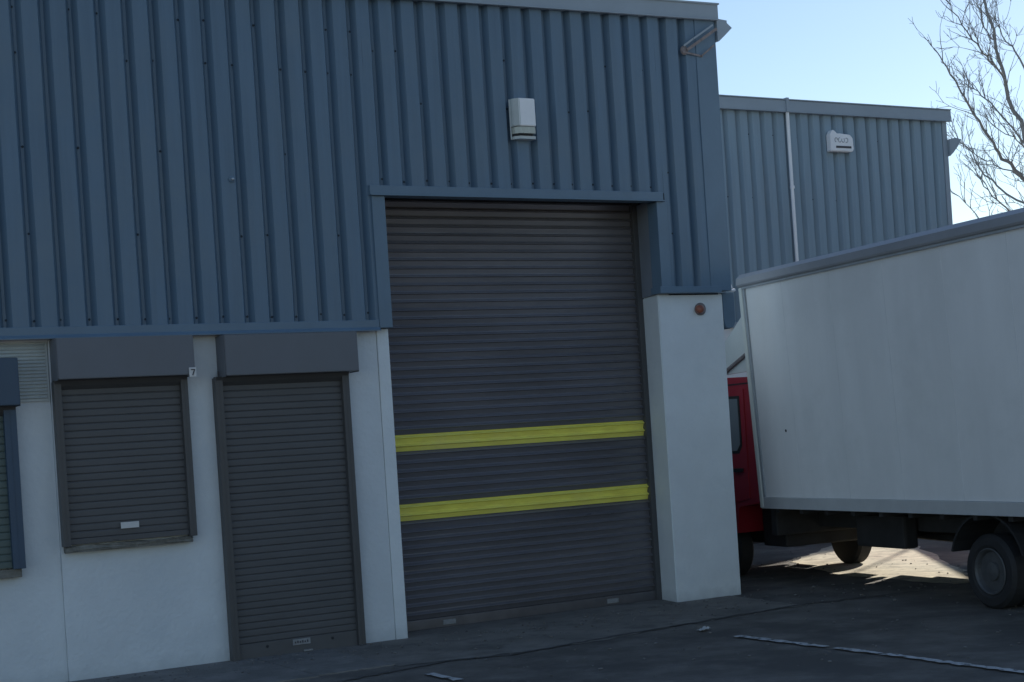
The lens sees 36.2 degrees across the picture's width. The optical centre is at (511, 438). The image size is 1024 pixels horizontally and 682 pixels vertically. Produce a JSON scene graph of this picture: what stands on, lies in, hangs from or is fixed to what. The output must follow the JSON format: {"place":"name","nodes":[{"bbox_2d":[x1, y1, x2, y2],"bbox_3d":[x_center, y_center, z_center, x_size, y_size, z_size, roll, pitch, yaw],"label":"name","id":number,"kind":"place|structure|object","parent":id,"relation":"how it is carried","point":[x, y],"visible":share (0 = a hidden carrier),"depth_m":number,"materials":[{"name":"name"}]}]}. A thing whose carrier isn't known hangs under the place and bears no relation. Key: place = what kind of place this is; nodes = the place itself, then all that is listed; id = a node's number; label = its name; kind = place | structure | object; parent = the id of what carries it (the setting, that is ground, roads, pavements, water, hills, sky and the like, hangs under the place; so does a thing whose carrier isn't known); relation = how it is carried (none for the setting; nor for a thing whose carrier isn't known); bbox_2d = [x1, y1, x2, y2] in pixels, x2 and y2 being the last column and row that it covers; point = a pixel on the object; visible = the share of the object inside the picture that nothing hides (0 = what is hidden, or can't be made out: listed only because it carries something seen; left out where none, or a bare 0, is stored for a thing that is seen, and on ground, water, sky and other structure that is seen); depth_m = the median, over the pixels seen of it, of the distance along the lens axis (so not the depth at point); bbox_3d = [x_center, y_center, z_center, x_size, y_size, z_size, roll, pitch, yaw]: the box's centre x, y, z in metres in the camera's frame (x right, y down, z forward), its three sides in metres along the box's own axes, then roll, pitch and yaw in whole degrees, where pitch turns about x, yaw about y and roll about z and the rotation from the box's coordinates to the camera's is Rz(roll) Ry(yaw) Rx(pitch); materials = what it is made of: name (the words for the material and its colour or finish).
{"place":"outdoors","nodes":[
{"label":"outdoors","id":0,"kind":"place"},
{"bbox_2d":[286,539,1023,681],"bbox_3d":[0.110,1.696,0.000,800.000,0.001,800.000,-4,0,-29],"label":"ground","id":1,"kind":"structure","parent":0,"point":[942,615],"depth_m":12.00,"materials":[{"name":"grey asphalt"}]},
{"bbox_2d":[70,649,394,681],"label":"footpath","id":2,"kind":"structure","parent":1,"relation":"on","point":[307,668],"depth_m":12.35,"materials":[{"name":"concrete"}]},
{"bbox_2d":[0,0,740,681],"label":"warehouse","id":3,"kind":"structure","parent":1,"relation":"on","point":[422,322],"depth_m":13.58,"materials":[{"name":"blue metal"}]},
{"bbox_2d":[189,367,196,376],"bbox_3d":[-2.591,-0.538,12.699,0.060,0.080,0.020,-4,0,-29],"label":"number tag","id":4,"kind":"object","parent":3,"relation":"attached to","point":[192,371],"visible":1,"depth_m":12.69,"materials":[{"name":"white plastic"}]},
{"bbox_2d":[229,176,234,181],"bbox_3d":[-2.334,-2.165,13.055,0.052,0.052,0.034,-4,0,-29],"label":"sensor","id":5,"kind":"object","parent":3,"relation":"attached to","point":[231,178],"visible":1,"depth_m":13.05,"materials":[{"name":"grey plastic"}]},
{"bbox_2d":[508,98,535,140],"bbox_3d":[0.101,-2.942,14.414,0.238,0.372,0.095,-4,0,-29],"label":"alarm box","id":6,"kind":"object","parent":3,"relation":"attached to","point":[522,118],"visible":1,"depth_m":14.38,"materials":[{"name":"white plastic"}]},
{"bbox_2d":[385,199,661,631],"bbox_3d":[0.053,-0.289,14.907,2.998,3.970,0.115,-4,0,-29],"label":"roller door","id":7,"kind":"structure","parent":3,"relation":"in","point":[508,317],"depth_m":14.91,"materials":[{"name":"metal"}]},
{"bbox_2d":[680,24,716,56],"bbox_3d":[1.841,-3.932,15.433,0.419,0.327,0.050,-4,0,-23],"label":"wall bracket","id":8,"kind":"object","parent":3,"relation":"attached to","point":[684,49],"depth_m":15.41,"materials":[{"name":"metal"}]},
{"bbox_2d":[695,303,705,314],"bbox_3d":[1.871,-1.281,15.432,0.137,0.122,0.085,-4,0,-29],"label":"wall lamp","id":9,"kind":"object","parent":3,"relation":"attached to","point":[700,308],"visible":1,"depth_m":15.41,"materials":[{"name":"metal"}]},
{"bbox_2d":[427,673,461,679],"bbox_3d":[1.713,1.580,7.448,0.122,0.001,9.421,-4,0,-29],"label":"parking line","id":10,"kind":"object","parent":1,"relation":"on","point":[442,676],"visible":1,"depth_m":11.33,"materials":[{"name":"paint"}]},
{"bbox_2d":[94,550,1023,681],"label":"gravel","id":11,"kind":"structure","parent":1,"relation":"on","point":[813,586],"depth_m":13.30,"materials":[{"name":"grey gravel"}]},
{"bbox_2d":[330,596,801,665],"bbox_3d":[0.485,1.668,14.052,4.400,0.001,2.454,-4,0,-29],"label":"apron","id":12,"kind":"object","parent":1,"relation":"on","point":[469,640],"visible":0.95,"depth_m":13.74,"materials":[{"name":"grey concrete"}]},
{"bbox_2d":[333,590,923,681],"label":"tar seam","id":13,"kind":"object","parent":1,"relation":"on","point":[600,638],"visible":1,"depth_m":12.86,"materials":[{"name":"black asphalt"}]},
{"bbox_2d":[698,626,709,630],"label":"litter","id":14,"kind":"object","parent":1,"relation":"on","point":[703,628],"visible":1,"depth_m":13.00,"materials":[{"name":"paper"}]},
{"bbox_2d":[719,94,960,543],"bbox_3d":[-0.595,-1.382,29.249,8.531,6.435,16.482,-4,0,-29],"label":"neighbouring unit","id":15,"kind":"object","parent":1,"relation":"on","point":[795,190],"visible":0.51,"depth_m":22.84,"materials":[{"name":"blue metal"}]},
{"bbox_2d":[826,130,853,152],"bbox_3d":[4.815,-4.360,22.957,0.439,0.309,0.108,-4,0,-29],"label":"alarm box","id":16,"kind":"object","parent":15,"relation":"attached to","point":[839,143],"visible":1,"depth_m":22.89,"materials":[{"name":"white plastic"}]},
{"bbox_2d":[725,208,1023,608],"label":"box truck","id":17,"kind":"object","parent":1,"relation":"on","point":[876,396],"visible":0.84,"depth_m":14.18,"materials":[{"name":"white metal"}]},
{"bbox_2d":[734,635,1023,672],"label":"parking line","id":18,"kind":"object","parent":1,"relation":"on","point":[923,658],"visible":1,"depth_m":10.98,"materials":[{"name":"paint"}]},
{"bbox_2d":[791,546,968,583],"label":"hardstanding","id":19,"kind":"structure","parent":1,"relation":"on","point":[889,563],"depth_m":17.55,"materials":[{"name":"concrete"}]},
{"bbox_2d":[908,0,1023,217],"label":"bare tree","id":20,"kind":"object","parent":1,"relation":"on","point":[1015,171],"visible":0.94,"depth_m":29.07,"materials":[{"name":"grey plant"}]},
{"bbox_2d":[686,0,1023,223],"label":"sky","id":21,"kind":"structure","parent":0,"point":[849,51],"materials":[{"name":"blue"}]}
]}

